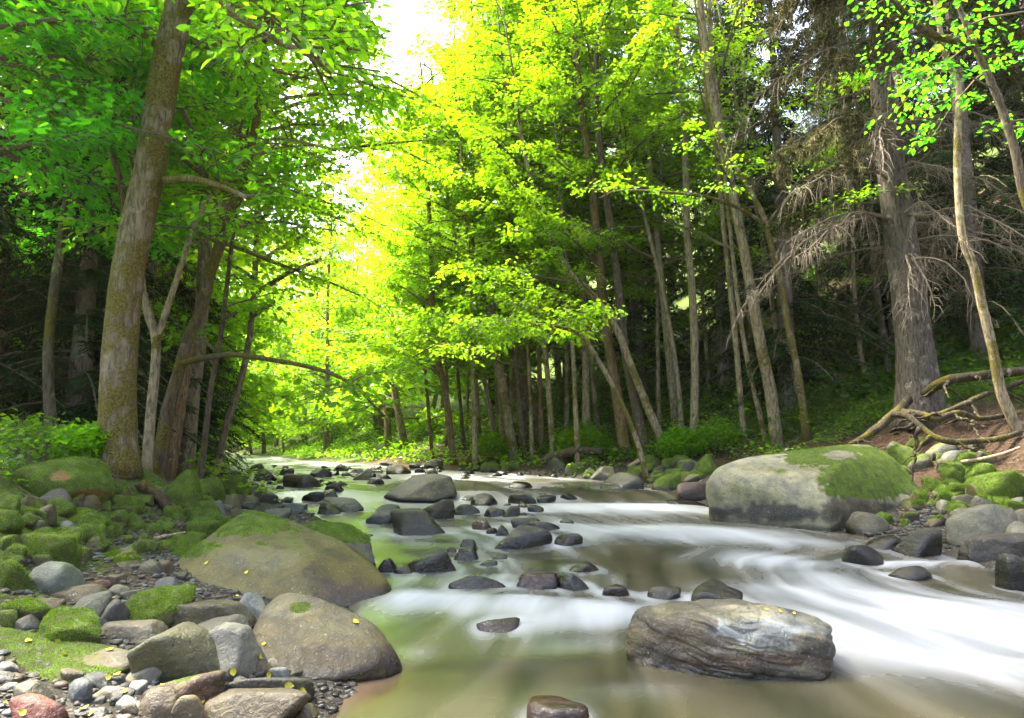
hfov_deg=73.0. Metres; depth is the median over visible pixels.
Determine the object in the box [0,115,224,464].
conifer tree
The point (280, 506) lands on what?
shore stone
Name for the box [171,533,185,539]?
mossy stone
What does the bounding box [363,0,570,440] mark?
broadleaf tree
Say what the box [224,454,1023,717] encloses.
river water
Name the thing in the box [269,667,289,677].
river rock
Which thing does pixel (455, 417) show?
broadleaf tree
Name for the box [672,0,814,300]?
conifer tree
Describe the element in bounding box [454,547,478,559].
river rock
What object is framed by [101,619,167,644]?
river rock
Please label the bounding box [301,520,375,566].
boulder
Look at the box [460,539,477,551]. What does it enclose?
river rock
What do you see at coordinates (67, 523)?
river rock
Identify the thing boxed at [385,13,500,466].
broadleaf tree
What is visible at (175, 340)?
broadleaf tree
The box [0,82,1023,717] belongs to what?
ground
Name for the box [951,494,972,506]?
river rock
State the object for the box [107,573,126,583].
pebble
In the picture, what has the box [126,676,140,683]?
pebble
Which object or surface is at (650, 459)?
mossy stone
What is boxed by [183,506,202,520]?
mossy stone
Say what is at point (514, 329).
broadleaf tree
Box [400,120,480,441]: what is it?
broadleaf tree
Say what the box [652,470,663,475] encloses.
mossy stone
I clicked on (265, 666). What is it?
pebble
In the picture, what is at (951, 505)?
mossy stone
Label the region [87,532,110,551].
mossy stone
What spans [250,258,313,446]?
broadleaf tree
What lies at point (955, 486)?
river rock
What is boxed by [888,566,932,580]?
river rock
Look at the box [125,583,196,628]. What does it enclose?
river rock
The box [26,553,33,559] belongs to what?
mossy stone
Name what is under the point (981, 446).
mossy stone
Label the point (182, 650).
river rock
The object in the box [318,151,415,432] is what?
broadleaf tree
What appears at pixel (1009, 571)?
river rock
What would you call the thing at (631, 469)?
river rock
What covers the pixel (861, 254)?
conifer tree
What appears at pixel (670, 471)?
mossy stone
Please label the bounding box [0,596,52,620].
river rock
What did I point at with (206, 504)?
river rock
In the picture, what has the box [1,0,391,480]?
broadleaf tree
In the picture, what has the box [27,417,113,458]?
bush
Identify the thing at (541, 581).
river rock
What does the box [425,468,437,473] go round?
stream stone
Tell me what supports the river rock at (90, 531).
on the ground at (1006, 462)
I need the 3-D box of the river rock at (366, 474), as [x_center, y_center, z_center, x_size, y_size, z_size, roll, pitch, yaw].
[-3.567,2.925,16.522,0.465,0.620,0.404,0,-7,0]
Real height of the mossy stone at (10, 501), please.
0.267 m
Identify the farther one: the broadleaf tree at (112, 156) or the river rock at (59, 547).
the broadleaf tree at (112, 156)
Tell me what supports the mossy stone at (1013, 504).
on the ground at (1006, 462)
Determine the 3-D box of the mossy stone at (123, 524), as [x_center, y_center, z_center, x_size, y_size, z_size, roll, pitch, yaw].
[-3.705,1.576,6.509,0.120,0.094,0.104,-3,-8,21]
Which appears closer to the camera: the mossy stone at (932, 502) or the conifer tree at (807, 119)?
the mossy stone at (932, 502)
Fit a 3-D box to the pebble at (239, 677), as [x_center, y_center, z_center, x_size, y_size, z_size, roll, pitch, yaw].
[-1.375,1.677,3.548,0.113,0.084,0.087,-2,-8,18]
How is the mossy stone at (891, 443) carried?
on the ground at (1006, 462)
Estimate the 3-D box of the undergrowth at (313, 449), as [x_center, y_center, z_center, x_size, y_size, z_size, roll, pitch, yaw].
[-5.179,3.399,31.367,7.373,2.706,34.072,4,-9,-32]
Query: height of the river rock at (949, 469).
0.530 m
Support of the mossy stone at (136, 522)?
on the ground at (1006, 462)
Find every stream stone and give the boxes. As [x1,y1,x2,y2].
[248,463,264,470]
[254,476,267,480]
[268,470,278,475]
[270,475,278,480]
[279,468,293,475]
[333,464,347,470]
[338,481,347,485]
[342,472,350,475]
[349,468,362,472]
[367,478,384,483]
[372,469,382,472]
[377,474,391,478]
[379,462,392,465]
[409,464,420,468]
[414,468,424,472]
[423,459,442,468]
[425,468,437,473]
[426,463,441,468]
[447,547,456,551]
[461,495,472,500]
[486,528,496,533]
[495,471,507,474]
[518,502,527,507]
[527,505,543,511]
[559,518,573,523]
[560,492,577,499]
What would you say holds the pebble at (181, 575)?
on the ground at (1006, 462)
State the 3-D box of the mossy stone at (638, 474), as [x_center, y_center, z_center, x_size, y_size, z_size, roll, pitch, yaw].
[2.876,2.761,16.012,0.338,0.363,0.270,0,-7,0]
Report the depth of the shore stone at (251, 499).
10.71 m
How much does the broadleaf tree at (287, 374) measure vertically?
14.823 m
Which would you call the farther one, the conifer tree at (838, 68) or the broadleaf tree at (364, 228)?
the broadleaf tree at (364, 228)
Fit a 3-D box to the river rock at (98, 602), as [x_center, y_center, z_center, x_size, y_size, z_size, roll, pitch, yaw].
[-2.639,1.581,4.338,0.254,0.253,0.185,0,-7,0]
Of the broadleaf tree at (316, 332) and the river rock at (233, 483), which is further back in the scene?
the broadleaf tree at (316, 332)
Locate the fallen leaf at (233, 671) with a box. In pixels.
[230,667,235,675]
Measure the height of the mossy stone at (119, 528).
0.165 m
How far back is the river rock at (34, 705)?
2.94 m
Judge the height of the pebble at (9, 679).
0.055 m
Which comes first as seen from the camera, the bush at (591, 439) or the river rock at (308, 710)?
the river rock at (308, 710)
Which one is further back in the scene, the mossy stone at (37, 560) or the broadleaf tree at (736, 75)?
the broadleaf tree at (736, 75)
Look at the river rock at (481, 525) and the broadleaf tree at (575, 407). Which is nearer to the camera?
the river rock at (481, 525)
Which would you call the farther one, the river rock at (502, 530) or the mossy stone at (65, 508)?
the river rock at (502, 530)
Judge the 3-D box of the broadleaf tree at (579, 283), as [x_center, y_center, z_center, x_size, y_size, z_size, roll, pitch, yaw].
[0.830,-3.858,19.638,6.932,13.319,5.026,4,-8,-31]
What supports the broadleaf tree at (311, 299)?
on the ground at (1006, 462)
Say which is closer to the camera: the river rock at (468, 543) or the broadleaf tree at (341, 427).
the river rock at (468, 543)
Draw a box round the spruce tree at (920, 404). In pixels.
[723,0,1023,481]
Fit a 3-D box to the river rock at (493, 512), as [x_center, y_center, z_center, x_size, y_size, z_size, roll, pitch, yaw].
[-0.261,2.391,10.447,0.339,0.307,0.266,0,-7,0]
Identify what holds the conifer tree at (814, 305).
on the ground at (1006, 462)
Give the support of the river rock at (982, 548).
on the ground at (1006, 462)
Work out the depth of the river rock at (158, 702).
3.10 m
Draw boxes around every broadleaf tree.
[0,0,276,214]
[0,0,309,452]
[0,0,316,434]
[0,0,339,471]
[0,0,374,265]
[0,3,200,385]
[0,10,181,370]
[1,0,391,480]
[1,0,442,478]
[16,0,442,478]
[74,7,471,477]
[98,27,291,443]
[110,80,282,438]
[117,0,420,476]
[138,20,285,429]
[141,8,357,479]
[171,48,307,444]
[186,192,271,401]
[207,209,279,392]
[211,278,251,437]
[215,244,276,393]
[218,213,261,443]
[229,249,308,452]
[230,245,295,444]
[232,337,280,453]
[237,324,274,449]
[239,264,287,441]
[242,219,301,364]
[248,188,355,443]
[250,164,385,455]
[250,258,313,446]
[257,337,312,452]
[265,273,311,415]
[272,212,334,387]
[273,283,321,410]
[274,209,383,449]
[274,291,332,437]
[279,255,365,432]
[293,189,389,424]
[293,301,342,436]
[295,234,340,399]
[299,79,481,448]
[299,173,431,429]
[301,104,477,446]
[308,225,377,396]
[315,32,489,465]
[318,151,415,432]
[335,42,505,449]
[339,294,649,482]
[340,170,396,332]
[348,205,469,457]
[357,3,522,436]
[361,0,547,459]
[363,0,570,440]
[366,244,410,417]
[372,63,473,446]
[382,0,615,452]
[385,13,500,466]
[389,0,596,437]
[393,122,494,410]
[397,196,465,412]
[399,0,617,453]
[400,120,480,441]
[420,34,593,392]
[423,0,663,440]
[427,102,561,406]
[436,122,497,415]
[438,0,698,435]
[438,85,572,410]
[440,0,560,452]
[440,150,516,431]
[441,3,575,410]
[446,0,648,459]
[449,7,595,408]
[450,38,603,427]
[456,79,559,460]
[481,13,626,463]
[490,0,633,430]
[490,41,629,431]
[497,0,699,453]
[512,0,683,429]
[517,0,715,384]
[539,0,770,427]
[556,15,622,377]
[556,48,714,379]
[566,0,925,441]
[576,0,786,433]
[584,45,719,426]
[589,0,871,444]
[590,0,783,447]
[628,13,737,389]
[631,0,869,441]
[656,0,798,384]
[662,0,824,397]
[677,56,711,176]
[755,69,832,370]
[787,71,870,384]
[807,1,892,381]
[843,0,1023,431]
[844,0,1023,209]
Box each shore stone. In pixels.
[214,501,225,516]
[223,494,241,509]
[223,504,232,510]
[230,508,242,515]
[233,471,248,477]
[242,502,255,509]
[243,496,259,505]
[253,469,272,480]
[253,491,277,503]
[264,504,284,511]
[265,508,291,517]
[281,496,293,502]
[285,503,303,513]
[310,468,331,477]
[317,502,340,514]
[323,489,337,496]
[324,482,343,491]
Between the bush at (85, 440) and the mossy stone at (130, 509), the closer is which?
the mossy stone at (130, 509)
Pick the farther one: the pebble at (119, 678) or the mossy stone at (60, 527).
the mossy stone at (60, 527)
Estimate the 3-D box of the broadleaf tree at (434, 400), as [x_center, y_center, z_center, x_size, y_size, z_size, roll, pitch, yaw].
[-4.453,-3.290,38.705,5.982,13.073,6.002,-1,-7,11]
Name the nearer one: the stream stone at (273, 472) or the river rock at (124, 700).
the river rock at (124, 700)
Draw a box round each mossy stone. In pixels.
[0,493,21,510]
[0,534,21,550]
[1,555,22,562]
[2,542,28,557]
[20,558,28,566]
[21,495,35,506]
[21,513,42,529]
[22,506,48,520]
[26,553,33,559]
[31,555,53,565]
[32,520,48,530]
[33,526,56,532]
[47,497,77,517]
[56,526,68,530]
[71,493,84,507]
[74,544,83,568]
[81,551,88,565]
[82,546,92,559]
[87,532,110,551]
[90,523,108,537]
[100,501,110,510]
[107,525,114,537]
[109,509,129,522]
[109,521,123,534]
[110,494,124,505]
[111,501,125,506]
[111,505,136,513]
[113,485,132,496]
[116,522,126,527]
[120,535,133,543]
[125,495,144,514]
[126,512,145,530]
[129,540,146,552]
[136,494,153,506]
[136,529,147,535]
[138,533,151,539]
[141,539,160,551]
[146,523,153,532]
[150,520,163,533]
[151,481,168,487]
[154,485,166,494]
[159,539,176,551]
[163,504,185,521]
[163,520,176,533]
[167,527,176,533]
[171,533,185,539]
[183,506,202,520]
[186,531,207,539]
[200,508,222,516]
[202,488,210,495]
[206,519,222,526]
[225,486,235,494]
[225,494,242,506]
[471,466,479,471]
[481,461,500,472]
[501,461,520,471]
[547,457,565,468]
[581,455,598,465]
[582,468,594,476]
[582,474,590,478]
[631,471,642,478]
[639,464,653,469]
[644,455,660,464]
[647,479,654,483]
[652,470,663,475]
[652,473,663,479]
[654,466,664,471]
[661,457,671,466]
[663,468,681,475]
[670,455,689,467]
[675,461,693,471]
[683,473,700,481]
[685,470,705,478]
[876,511,892,523]
[887,441,900,447]
[897,512,919,522]
[897,518,910,526]
[900,499,924,510]
[901,465,911,474]
[906,436,930,448]
[907,454,933,472]
[925,443,957,460]
[926,514,945,526]
[927,500,935,505]
[930,452,934,460]
[935,489,954,501]
[936,453,942,461]
[936,458,952,472]
[941,477,958,485]
[945,500,969,514]
[950,490,963,495]
[953,451,975,465]
[968,443,984,451]
[970,493,994,506]
[976,450,996,463]
[999,499,1023,509]
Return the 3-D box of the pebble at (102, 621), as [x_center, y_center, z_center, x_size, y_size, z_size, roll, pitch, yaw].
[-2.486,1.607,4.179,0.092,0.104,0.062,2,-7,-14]
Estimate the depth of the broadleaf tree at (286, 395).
45.56 m
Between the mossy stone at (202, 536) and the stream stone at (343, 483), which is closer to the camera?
the mossy stone at (202, 536)
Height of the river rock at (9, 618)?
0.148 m
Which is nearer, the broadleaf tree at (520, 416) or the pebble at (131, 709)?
the pebble at (131, 709)
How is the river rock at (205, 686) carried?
on the ground at (1006, 462)
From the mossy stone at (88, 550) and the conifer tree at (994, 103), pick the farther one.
the conifer tree at (994, 103)
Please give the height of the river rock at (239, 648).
0.428 m
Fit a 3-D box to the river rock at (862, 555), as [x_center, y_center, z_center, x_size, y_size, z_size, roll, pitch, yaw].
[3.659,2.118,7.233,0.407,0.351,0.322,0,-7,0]
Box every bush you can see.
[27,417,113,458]
[466,429,517,462]
[550,417,617,459]
[651,422,699,459]
[683,411,747,455]
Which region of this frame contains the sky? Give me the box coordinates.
[0,0,977,341]
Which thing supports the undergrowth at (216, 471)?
on the ground at (1006, 462)
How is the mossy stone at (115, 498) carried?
on the ground at (1006, 462)
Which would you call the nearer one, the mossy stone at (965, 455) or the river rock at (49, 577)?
the river rock at (49, 577)
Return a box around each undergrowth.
[0,408,142,489]
[5,405,283,505]
[266,394,723,471]
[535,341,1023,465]
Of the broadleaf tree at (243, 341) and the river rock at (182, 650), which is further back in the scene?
the broadleaf tree at (243, 341)
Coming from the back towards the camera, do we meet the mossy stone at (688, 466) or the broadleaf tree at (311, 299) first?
the broadleaf tree at (311, 299)
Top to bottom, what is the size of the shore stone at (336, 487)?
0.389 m
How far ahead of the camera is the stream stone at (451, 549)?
7.76 m
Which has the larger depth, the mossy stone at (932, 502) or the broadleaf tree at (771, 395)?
the broadleaf tree at (771, 395)
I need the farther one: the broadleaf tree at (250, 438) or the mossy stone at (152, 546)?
the broadleaf tree at (250, 438)
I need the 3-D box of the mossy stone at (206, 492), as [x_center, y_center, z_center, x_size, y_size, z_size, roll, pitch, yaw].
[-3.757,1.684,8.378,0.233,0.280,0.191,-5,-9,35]
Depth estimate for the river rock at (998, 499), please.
9.10 m
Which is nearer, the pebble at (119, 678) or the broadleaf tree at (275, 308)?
the pebble at (119, 678)
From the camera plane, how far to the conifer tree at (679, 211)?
35.08 m
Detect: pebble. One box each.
[0,661,18,672]
[0,671,15,683]
[6,677,13,681]
[14,672,23,681]
[60,668,85,680]
[91,696,105,704]
[99,617,106,625]
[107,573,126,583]
[108,687,135,705]
[111,673,126,684]
[121,704,137,715]
[122,640,129,645]
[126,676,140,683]
[160,560,174,572]
[172,570,187,580]
[234,675,246,680]
[256,661,272,676]
[286,664,302,676]
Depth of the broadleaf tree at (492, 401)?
31.43 m
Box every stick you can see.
[153,531,185,538]
[627,457,644,467]
[961,446,1020,463]
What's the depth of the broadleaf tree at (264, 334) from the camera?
21.63 m
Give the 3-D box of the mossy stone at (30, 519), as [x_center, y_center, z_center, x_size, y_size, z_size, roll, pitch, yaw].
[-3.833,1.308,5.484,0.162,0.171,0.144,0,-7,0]
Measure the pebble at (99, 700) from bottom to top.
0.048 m
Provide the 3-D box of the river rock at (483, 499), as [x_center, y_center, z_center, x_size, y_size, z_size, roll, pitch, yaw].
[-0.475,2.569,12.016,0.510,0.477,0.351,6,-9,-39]
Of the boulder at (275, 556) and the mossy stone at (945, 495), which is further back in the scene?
the mossy stone at (945, 495)
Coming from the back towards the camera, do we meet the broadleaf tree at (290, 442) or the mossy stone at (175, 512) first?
the broadleaf tree at (290, 442)
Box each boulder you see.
[0,627,131,683]
[8,456,115,504]
[103,546,141,567]
[165,469,204,507]
[169,532,202,556]
[178,510,391,607]
[253,593,401,682]
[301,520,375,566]
[384,474,456,501]
[705,444,919,531]
[885,445,919,465]
[945,504,1017,545]
[964,470,1023,498]
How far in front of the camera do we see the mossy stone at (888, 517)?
9.15 m
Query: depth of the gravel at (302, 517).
15.71 m
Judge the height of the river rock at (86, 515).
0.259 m
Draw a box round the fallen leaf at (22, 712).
[18,709,25,715]
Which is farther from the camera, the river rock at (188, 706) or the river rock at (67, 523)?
the river rock at (67, 523)
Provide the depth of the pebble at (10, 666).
3.30 m
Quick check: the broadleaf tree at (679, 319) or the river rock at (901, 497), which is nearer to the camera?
the river rock at (901, 497)
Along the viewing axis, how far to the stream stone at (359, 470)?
19.11 m
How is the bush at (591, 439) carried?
on the ground at (1006, 462)
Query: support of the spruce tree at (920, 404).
on the ground at (1006, 462)
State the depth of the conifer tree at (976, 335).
16.83 m
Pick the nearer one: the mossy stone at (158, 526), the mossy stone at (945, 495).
the mossy stone at (158, 526)
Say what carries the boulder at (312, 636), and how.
on the ground at (1006, 462)
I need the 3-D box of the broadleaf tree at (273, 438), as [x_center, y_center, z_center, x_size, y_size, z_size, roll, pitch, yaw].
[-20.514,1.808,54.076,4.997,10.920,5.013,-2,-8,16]
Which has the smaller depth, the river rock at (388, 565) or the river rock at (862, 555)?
the river rock at (388, 565)
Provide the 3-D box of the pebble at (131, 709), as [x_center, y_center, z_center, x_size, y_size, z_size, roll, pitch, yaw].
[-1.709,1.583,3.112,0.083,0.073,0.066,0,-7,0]
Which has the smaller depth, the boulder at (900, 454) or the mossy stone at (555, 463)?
the boulder at (900, 454)
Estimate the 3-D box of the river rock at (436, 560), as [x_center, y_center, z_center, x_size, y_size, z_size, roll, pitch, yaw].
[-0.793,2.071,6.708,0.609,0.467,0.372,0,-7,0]
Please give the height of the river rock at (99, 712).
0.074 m
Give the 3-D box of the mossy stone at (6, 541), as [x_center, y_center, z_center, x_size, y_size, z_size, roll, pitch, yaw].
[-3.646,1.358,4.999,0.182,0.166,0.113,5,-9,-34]
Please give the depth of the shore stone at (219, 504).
7.92 m
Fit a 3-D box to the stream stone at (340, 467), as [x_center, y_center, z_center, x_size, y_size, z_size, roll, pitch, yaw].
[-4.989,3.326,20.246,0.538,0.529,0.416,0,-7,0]
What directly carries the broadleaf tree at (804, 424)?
on the ground at (1006, 462)
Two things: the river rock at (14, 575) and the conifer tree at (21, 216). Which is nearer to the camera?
the river rock at (14, 575)
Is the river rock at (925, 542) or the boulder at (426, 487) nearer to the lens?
the river rock at (925, 542)
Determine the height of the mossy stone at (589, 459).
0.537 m
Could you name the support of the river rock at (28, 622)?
on the ground at (1006, 462)
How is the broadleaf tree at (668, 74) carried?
on the ground at (1006, 462)
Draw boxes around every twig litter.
[0,440,186,538]
[538,321,1022,495]
[746,391,1023,499]
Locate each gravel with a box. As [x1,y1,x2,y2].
[0,493,357,717]
[134,460,703,522]
[705,505,959,548]
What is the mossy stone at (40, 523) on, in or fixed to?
on the ground at (1006, 462)
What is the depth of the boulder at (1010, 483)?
9.26 m
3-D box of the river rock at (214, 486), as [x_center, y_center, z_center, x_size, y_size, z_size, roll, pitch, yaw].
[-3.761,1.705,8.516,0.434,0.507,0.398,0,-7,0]
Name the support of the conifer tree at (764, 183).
on the ground at (1006, 462)
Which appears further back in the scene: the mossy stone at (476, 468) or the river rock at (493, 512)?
the mossy stone at (476, 468)
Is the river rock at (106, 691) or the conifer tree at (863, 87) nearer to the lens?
the river rock at (106, 691)
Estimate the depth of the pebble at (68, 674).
3.35 m
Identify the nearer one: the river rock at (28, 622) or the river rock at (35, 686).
the river rock at (35, 686)
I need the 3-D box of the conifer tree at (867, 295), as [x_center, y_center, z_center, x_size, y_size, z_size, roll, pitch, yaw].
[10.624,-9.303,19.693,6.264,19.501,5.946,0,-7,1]
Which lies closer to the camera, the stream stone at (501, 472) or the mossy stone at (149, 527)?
the mossy stone at (149, 527)
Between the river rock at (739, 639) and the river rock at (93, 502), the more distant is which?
the river rock at (93, 502)
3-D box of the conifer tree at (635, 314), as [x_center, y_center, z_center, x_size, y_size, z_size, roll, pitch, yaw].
[4.127,-8.338,24.023,6.156,20.192,6.486,-1,-7,8]
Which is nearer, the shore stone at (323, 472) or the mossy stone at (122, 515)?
the mossy stone at (122, 515)
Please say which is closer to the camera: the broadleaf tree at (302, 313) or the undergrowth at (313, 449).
the undergrowth at (313, 449)
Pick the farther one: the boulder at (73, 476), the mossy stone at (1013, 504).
the mossy stone at (1013, 504)
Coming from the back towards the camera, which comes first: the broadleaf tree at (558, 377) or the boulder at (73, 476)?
the broadleaf tree at (558, 377)
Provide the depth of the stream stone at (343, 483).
14.83 m
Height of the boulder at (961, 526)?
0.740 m
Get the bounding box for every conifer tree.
[0,6,248,473]
[0,71,75,370]
[0,77,90,425]
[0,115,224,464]
[0,193,60,422]
[138,218,265,476]
[140,203,257,475]
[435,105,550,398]
[491,1,616,389]
[535,256,603,362]
[553,2,728,397]
[610,82,707,359]
[643,0,810,397]
[646,10,710,301]
[667,0,832,342]
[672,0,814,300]
[673,0,764,236]
[681,0,895,411]
[791,1,857,212]
[794,0,944,336]
[794,0,1023,353]
[794,17,857,163]
[795,1,939,272]
[833,12,984,300]
[834,0,1023,365]
[834,9,937,167]
[869,1,1023,325]
[917,0,1023,263]
[930,0,1023,256]
[969,10,1023,156]
[980,48,1023,320]
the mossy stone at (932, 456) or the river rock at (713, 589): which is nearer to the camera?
the river rock at (713, 589)
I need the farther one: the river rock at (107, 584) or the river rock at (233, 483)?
the river rock at (233, 483)
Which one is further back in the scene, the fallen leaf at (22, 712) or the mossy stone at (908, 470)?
the mossy stone at (908, 470)
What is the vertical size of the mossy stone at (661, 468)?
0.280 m
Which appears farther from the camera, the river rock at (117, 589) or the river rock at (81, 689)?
the river rock at (117, 589)
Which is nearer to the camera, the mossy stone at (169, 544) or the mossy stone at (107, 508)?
the mossy stone at (169, 544)
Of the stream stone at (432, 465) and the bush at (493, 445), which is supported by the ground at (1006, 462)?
the bush at (493, 445)
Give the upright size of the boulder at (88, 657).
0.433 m
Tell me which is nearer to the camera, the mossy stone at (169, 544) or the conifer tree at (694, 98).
the mossy stone at (169, 544)
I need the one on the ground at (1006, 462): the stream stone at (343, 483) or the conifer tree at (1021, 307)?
the conifer tree at (1021, 307)
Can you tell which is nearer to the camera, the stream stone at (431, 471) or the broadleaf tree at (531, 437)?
the stream stone at (431, 471)
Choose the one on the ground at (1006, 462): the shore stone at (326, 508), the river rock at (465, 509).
the shore stone at (326, 508)
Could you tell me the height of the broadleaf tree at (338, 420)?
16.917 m
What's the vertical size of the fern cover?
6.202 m
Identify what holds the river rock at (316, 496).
on the ground at (1006, 462)
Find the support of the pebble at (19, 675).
on the ground at (1006, 462)
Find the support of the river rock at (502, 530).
in the river water
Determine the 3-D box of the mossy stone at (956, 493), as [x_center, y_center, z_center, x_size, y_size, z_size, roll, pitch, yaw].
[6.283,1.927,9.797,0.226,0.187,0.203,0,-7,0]
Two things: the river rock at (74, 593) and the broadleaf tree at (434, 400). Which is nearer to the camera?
the river rock at (74, 593)
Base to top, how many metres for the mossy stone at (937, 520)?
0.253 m
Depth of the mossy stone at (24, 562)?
4.79 m
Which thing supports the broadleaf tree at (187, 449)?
on the ground at (1006, 462)
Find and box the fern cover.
[664,236,1023,409]
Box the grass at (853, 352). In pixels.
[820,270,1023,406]
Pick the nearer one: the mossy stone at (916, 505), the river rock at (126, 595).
the river rock at (126, 595)
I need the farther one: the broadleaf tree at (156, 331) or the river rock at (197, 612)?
the broadleaf tree at (156, 331)
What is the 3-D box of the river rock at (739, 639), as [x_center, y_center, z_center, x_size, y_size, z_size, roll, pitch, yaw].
[1.306,1.786,4.221,1.210,0.658,0.743,-3,-8,21]
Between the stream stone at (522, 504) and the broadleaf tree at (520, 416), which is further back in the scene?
the broadleaf tree at (520, 416)
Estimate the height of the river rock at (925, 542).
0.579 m
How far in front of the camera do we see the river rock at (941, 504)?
9.51 m
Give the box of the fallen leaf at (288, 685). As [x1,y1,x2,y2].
[284,682,293,687]
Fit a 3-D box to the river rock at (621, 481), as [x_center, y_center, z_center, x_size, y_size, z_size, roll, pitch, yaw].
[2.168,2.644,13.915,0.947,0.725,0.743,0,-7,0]
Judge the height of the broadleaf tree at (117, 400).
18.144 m
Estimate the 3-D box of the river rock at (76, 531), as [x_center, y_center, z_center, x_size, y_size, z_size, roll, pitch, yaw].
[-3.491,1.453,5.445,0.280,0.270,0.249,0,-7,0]
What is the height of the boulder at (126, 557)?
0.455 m
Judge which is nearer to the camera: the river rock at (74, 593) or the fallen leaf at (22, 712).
the fallen leaf at (22, 712)
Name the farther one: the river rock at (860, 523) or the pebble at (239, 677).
the river rock at (860, 523)
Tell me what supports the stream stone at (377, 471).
in the river water
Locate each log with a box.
[136,479,174,508]
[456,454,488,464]
[543,446,603,464]
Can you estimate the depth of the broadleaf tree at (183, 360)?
9.55 m
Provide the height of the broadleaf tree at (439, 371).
15.091 m
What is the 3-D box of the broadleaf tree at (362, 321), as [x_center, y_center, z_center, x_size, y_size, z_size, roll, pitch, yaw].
[-2.707,-4.106,25.730,6.404,15.023,6.772,0,-7,0]
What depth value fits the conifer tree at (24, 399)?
12.55 m
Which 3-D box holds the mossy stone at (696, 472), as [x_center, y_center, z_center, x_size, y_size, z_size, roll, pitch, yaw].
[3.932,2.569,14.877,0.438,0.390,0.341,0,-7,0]
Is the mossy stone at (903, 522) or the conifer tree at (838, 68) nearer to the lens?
the mossy stone at (903, 522)
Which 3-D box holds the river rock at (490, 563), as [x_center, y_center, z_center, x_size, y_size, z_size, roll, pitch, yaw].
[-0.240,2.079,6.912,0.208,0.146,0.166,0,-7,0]
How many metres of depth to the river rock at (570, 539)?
8.05 m
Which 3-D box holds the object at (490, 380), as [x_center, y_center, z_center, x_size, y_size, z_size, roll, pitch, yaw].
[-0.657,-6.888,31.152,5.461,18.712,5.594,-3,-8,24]
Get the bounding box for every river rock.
[0,508,25,533]
[0,558,34,590]
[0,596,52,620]
[0,609,17,628]
[9,693,68,717]
[13,679,55,700]
[14,614,39,630]
[20,531,77,565]
[29,561,85,594]
[36,597,66,608]
[38,605,102,643]
[39,504,56,526]
[40,488,71,503]
[50,584,108,601]
[57,526,82,543]
[60,520,75,526]
[67,677,92,702]
[68,507,110,526]
[73,590,111,616]
[79,522,101,542]
[83,495,100,511]
[84,671,110,688]
[87,706,109,717]
[93,579,112,588]
[93,686,123,699]
[101,598,129,621]
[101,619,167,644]
[109,584,130,596]
[115,695,140,709]
[120,590,137,599]
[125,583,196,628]
[126,667,162,683]
[127,621,219,680]
[129,680,147,694]
[137,686,178,717]
[139,559,164,574]
[142,670,225,703]
[154,577,179,587]
[170,695,206,717]
[172,599,257,629]
[186,520,219,534]
[198,614,248,630]
[199,477,225,503]
[199,500,218,511]
[203,688,310,717]
[209,622,267,680]
[213,515,229,524]
[220,474,250,494]
[224,677,313,702]
[239,592,264,618]
[268,658,276,665]
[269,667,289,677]
[283,474,320,487]
[294,703,319,717]
[302,491,324,501]
[323,497,363,511]
[353,468,371,479]
[365,504,400,523]
[378,558,396,572]
[386,464,410,474]
[390,508,444,535]
[393,565,412,573]
[408,548,455,571]
[422,499,454,518]
[448,575,505,588]
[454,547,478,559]
[455,504,479,514]
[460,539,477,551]
[470,493,497,505]
[472,520,491,529]
[476,617,519,632]
[480,560,497,565]
[484,507,504,516]
[492,554,506,559]
[494,525,552,548]
[496,525,508,535]
[503,505,519,516]
[508,492,536,503]
[509,481,532,488]
[510,517,539,527]
[516,573,556,589]
[526,695,588,717]
[529,521,559,529]
[536,495,555,502]
[554,533,582,545]
[555,571,588,590]
[564,463,584,475]
[569,562,598,571]
[588,466,614,480]
[600,472,643,489]
[602,584,629,595]
[625,599,835,680]
[626,465,652,474]
[647,586,680,599]
[651,472,681,490]
[667,500,704,505]
[676,459,697,466]
[676,482,706,500]
[680,472,687,479]
[691,579,742,600]
[693,454,716,475]
[841,545,883,565]
[845,511,889,535]
[866,535,901,549]
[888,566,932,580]
[892,528,942,556]
[897,494,909,505]
[909,490,929,502]
[920,476,942,491]
[932,484,949,498]
[936,499,948,508]
[937,461,964,482]
[940,450,964,460]
[947,482,965,493]
[949,508,964,516]
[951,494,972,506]
[957,532,1023,562]
[962,461,997,480]
[993,495,1009,504]
[995,553,1023,590]
[1005,521,1023,532]
[1012,497,1023,501]
[1015,509,1023,522]
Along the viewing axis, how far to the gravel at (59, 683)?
4.01 m
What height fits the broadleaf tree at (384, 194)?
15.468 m
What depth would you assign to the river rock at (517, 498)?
12.21 m
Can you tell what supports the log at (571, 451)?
on the ground at (1006, 462)
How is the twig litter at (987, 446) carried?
on the ground at (1006, 462)
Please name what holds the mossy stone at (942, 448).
on the ground at (1006, 462)
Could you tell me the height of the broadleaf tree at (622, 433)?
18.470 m
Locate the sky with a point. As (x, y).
(405, 20)
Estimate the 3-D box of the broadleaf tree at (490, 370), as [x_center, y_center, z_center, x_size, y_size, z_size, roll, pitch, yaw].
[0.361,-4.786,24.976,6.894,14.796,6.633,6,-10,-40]
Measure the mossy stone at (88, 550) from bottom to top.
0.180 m
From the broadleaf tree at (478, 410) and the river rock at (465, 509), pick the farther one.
the broadleaf tree at (478, 410)
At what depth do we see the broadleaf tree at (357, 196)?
41.24 m
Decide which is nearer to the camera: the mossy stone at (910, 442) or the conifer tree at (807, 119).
the mossy stone at (910, 442)
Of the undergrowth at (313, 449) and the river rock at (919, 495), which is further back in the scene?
the undergrowth at (313, 449)

